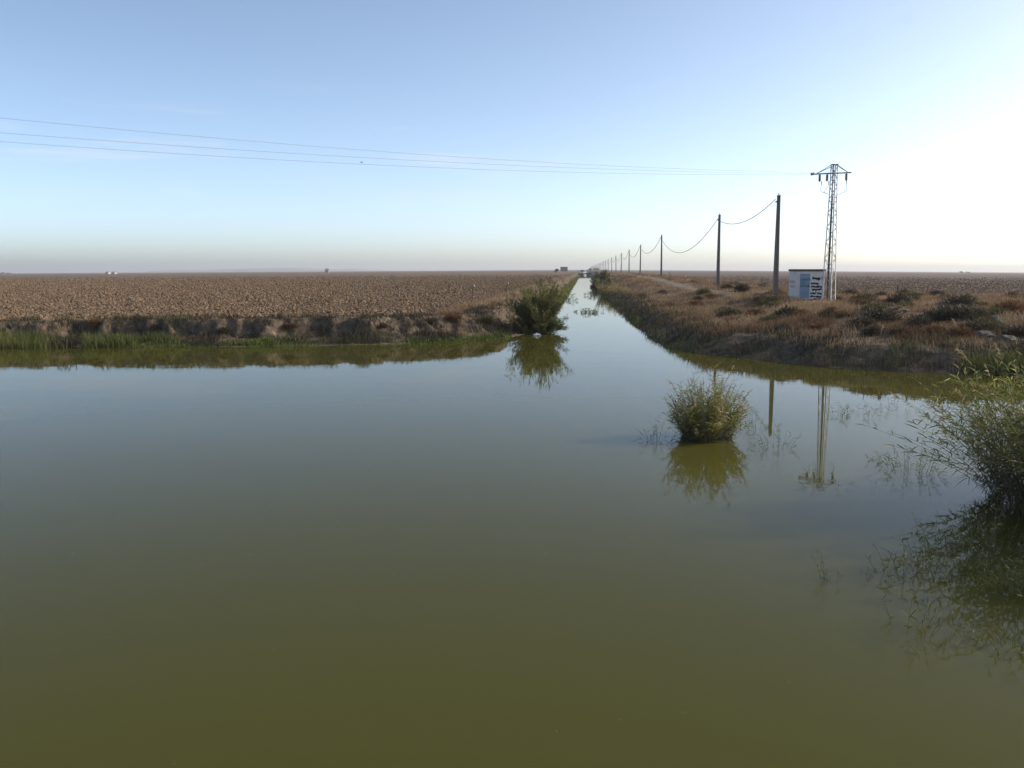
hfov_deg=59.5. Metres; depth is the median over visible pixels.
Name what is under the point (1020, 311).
shrub
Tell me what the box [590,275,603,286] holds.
canal bush
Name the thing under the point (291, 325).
shrub
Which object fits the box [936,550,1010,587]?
sparse reed
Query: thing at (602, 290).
reed stand
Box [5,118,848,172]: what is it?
power line
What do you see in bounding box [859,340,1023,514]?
bush
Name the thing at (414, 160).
power line
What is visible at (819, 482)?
sparse reed
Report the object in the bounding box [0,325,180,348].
reed fringe
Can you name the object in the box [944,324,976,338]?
shrub
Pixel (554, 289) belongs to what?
tamarisk bush
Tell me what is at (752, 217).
telephone cable
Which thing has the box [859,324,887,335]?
shrub
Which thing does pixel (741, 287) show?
shrub
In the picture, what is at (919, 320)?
shrub
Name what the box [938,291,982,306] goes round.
shrub
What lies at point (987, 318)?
shrub
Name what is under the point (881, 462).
sparse reed
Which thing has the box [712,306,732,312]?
shrub
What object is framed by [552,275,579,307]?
shore plants
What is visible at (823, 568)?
sparse reed
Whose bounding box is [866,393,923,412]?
sparse reed
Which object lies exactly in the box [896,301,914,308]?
shrub
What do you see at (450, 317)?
shrub
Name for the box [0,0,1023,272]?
sky
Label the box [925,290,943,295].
shrub
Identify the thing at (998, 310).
shrub
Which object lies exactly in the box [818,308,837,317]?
shrub
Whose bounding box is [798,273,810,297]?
door
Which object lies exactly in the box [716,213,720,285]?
utility pole
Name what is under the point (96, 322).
shrub
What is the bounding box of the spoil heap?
[888,306,909,312]
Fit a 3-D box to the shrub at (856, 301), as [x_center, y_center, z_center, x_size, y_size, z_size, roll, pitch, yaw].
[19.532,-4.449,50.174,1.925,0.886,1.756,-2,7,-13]
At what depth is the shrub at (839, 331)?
41.03 m
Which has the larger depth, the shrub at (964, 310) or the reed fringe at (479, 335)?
the reed fringe at (479, 335)
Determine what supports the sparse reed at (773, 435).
in the water
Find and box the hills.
[147,268,389,271]
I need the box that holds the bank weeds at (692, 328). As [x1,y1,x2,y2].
[591,275,1023,375]
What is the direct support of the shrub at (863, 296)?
on the ground at (239, 327)
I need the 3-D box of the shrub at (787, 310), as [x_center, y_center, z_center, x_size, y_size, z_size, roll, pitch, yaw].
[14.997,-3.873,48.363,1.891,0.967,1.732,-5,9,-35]
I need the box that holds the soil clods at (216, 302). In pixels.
[0,274,566,319]
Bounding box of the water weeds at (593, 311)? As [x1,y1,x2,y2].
[574,308,603,312]
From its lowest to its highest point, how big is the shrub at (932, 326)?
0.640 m
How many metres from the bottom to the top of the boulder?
0.667 m
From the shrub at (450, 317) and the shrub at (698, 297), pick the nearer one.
the shrub at (450, 317)
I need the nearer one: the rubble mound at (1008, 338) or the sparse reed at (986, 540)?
the sparse reed at (986, 540)
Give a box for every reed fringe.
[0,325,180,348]
[229,330,497,346]
[589,276,640,326]
[647,317,901,369]
[890,339,1023,376]
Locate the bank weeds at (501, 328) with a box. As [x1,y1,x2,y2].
[0,299,527,347]
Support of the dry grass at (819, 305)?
on the ground at (239, 327)
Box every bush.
[505,276,575,333]
[537,281,558,297]
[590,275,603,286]
[598,269,611,279]
[603,277,612,286]
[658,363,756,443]
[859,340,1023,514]
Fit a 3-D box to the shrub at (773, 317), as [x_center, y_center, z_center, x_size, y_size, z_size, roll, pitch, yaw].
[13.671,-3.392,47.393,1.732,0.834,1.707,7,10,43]
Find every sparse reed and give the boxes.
[633,417,681,444]
[744,404,774,430]
[748,423,800,451]
[795,469,852,489]
[812,550,839,579]
[828,400,882,417]
[862,543,946,582]
[864,451,889,463]
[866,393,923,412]
[866,440,947,474]
[879,595,971,637]
[881,512,1023,575]
[898,620,922,653]
[918,506,1023,565]
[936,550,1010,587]
[958,627,1023,657]
[959,551,1023,601]
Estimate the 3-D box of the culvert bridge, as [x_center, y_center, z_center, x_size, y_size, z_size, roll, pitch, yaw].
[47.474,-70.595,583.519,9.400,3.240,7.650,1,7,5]
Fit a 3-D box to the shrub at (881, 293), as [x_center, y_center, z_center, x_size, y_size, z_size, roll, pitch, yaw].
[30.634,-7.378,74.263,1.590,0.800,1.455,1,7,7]
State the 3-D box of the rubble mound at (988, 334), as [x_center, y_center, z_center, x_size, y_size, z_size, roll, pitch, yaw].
[20.053,-2.023,38.117,1.214,0.516,1.093,1,7,11]
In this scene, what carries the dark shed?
on the ground at (239, 327)
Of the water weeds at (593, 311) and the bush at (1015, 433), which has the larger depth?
the water weeds at (593, 311)
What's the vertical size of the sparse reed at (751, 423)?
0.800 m
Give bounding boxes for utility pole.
[639,245,640,273]
[660,235,661,276]
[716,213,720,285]
[772,193,780,294]
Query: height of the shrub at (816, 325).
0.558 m
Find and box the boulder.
[990,316,1003,323]
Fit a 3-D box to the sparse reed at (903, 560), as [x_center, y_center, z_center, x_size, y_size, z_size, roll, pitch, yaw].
[5.155,2.384,11.778,1.324,0.594,0.979,-5,9,-35]
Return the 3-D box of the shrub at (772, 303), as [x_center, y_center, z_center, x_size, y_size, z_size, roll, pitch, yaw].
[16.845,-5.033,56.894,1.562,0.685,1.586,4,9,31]
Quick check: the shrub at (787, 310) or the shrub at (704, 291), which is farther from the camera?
the shrub at (704, 291)
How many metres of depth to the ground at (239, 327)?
49.95 m
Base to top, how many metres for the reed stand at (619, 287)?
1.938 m
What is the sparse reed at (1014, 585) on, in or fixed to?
in the water
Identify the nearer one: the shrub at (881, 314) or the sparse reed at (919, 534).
the sparse reed at (919, 534)
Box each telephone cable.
[661,220,716,252]
[718,199,775,223]
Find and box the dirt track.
[601,271,743,294]
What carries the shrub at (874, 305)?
on the ground at (239, 327)
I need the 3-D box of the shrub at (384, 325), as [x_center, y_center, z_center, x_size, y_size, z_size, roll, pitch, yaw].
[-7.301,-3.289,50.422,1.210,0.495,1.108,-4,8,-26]
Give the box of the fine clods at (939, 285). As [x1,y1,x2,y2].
[678,275,1023,294]
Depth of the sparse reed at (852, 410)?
24.76 m
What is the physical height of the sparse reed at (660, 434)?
0.646 m
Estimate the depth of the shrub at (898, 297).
56.51 m
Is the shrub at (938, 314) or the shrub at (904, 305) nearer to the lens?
the shrub at (938, 314)
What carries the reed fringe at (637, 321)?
on the ground at (239, 327)
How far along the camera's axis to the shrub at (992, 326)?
39.09 m
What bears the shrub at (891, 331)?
on the ground at (239, 327)
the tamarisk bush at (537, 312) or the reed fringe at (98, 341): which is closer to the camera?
the reed fringe at (98, 341)
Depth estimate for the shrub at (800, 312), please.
47.53 m
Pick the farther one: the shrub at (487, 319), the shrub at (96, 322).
the shrub at (487, 319)
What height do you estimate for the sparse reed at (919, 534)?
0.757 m
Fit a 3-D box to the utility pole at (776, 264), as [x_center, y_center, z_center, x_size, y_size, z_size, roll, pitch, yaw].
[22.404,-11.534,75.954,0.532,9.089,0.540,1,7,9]
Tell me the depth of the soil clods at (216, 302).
97.38 m
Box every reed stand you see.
[595,280,619,295]
[605,282,629,295]
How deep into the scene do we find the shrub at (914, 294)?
66.61 m
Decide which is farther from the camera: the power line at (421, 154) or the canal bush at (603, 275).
the canal bush at (603, 275)
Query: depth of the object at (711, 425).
21.15 m
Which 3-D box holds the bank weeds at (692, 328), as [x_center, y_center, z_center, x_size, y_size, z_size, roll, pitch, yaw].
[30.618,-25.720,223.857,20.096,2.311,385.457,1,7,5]
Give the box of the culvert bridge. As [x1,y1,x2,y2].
[578,273,591,275]
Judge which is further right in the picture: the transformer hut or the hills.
the transformer hut
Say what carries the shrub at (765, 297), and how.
on the ground at (239, 327)
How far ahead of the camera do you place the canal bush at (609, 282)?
165.60 m
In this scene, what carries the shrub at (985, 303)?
on the ground at (239, 327)
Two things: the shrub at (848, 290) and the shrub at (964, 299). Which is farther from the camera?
the shrub at (848, 290)
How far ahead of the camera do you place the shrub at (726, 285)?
100.70 m
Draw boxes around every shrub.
[83,318,101,326]
[147,324,162,330]
[214,326,230,333]
[281,322,298,327]
[376,322,390,328]
[444,313,462,320]
[477,314,496,323]
[688,299,703,307]
[691,295,703,299]
[694,287,712,294]
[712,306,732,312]
[714,307,741,318]
[720,282,733,288]
[733,283,751,290]
[744,307,766,316]
[749,293,774,303]
[753,297,770,307]
[755,313,780,322]
[767,299,785,307]
[769,322,797,333]
[772,304,801,315]
[774,312,792,320]
[786,308,814,316]
[804,322,832,330]
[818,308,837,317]
[821,306,837,311]
[829,295,844,300]
[829,327,847,334]
[838,312,852,316]
[843,288,858,294]
[844,315,880,328]
[848,298,872,304]
[849,291,879,301]
[858,304,903,323]
[859,298,892,313]
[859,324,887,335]
[873,290,886,295]
[883,291,913,304]
[886,326,910,336]
[893,300,914,306]
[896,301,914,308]
[899,312,935,328]
[904,290,921,296]
[921,302,961,323]
[921,324,947,334]
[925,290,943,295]
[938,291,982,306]
[938,316,957,323]
[944,302,992,320]
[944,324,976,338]
[950,320,990,330]
[955,311,990,321]
[974,299,991,307]
[974,315,999,322]
[977,317,1011,332]
[981,305,1011,315]
[984,298,1023,311]
[996,322,1023,338]
[1004,291,1018,295]
[1006,309,1023,317]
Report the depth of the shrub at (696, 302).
69.88 m
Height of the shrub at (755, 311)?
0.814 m
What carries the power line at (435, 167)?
attached to the lattice tower
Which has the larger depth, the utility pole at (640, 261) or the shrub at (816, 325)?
the utility pole at (640, 261)
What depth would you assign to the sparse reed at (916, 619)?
9.92 m
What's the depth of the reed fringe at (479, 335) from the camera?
51.26 m
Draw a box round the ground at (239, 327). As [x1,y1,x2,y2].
[0,270,1023,375]
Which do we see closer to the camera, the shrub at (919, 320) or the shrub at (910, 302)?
the shrub at (919, 320)
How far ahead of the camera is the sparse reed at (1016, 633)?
9.51 m
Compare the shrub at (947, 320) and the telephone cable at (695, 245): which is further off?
the telephone cable at (695, 245)
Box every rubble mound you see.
[972,331,996,339]
[990,335,1022,344]
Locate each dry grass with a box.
[0,275,570,339]
[599,272,1023,356]
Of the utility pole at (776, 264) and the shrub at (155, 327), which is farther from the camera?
the utility pole at (776, 264)
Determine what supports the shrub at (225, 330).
on the ground at (239, 327)
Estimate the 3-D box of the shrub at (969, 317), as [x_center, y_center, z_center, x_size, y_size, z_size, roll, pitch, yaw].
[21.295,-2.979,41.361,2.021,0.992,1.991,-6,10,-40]
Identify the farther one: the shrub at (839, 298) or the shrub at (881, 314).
the shrub at (839, 298)
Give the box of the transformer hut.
[788,269,825,300]
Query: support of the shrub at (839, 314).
on the ground at (239, 327)
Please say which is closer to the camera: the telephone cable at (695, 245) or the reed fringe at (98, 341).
the reed fringe at (98, 341)
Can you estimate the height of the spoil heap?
0.422 m
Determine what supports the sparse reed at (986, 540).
in the water
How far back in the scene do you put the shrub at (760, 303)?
58.68 m
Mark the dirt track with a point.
(679, 285)
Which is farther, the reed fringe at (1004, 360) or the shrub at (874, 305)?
the shrub at (874, 305)
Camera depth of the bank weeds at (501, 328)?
49.34 m
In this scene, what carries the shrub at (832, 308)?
on the ground at (239, 327)
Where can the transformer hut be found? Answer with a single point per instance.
(805, 284)
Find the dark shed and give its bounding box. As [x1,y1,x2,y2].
[560,267,567,270]
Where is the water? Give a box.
[0,270,1023,767]
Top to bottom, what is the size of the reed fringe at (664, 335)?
1.158 m
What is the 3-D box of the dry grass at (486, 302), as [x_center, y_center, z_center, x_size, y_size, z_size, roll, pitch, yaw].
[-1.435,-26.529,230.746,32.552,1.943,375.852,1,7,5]
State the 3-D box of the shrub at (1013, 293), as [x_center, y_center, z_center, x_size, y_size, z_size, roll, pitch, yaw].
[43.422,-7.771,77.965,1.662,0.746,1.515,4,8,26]
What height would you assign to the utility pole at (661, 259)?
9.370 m
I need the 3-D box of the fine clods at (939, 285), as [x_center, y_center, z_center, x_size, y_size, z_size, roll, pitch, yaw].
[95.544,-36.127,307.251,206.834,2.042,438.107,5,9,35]
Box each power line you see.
[0,141,774,174]
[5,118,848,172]
[8,133,820,173]
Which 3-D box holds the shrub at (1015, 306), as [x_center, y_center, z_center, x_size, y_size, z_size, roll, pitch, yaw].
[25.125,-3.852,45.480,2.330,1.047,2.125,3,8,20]
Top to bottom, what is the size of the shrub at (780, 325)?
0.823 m
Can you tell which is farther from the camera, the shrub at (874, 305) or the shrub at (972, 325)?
the shrub at (874, 305)
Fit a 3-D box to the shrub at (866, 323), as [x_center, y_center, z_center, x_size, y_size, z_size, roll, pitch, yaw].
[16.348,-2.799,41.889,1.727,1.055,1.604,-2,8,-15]
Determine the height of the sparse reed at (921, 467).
0.764 m
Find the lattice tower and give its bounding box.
[811,164,850,301]
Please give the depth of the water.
12.29 m
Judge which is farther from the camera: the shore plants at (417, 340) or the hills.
the hills
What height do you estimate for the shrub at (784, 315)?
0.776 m
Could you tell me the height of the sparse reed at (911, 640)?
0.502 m
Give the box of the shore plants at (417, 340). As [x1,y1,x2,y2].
[138,330,511,347]
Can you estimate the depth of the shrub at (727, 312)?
52.82 m
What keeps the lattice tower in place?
on the ground at (239, 327)

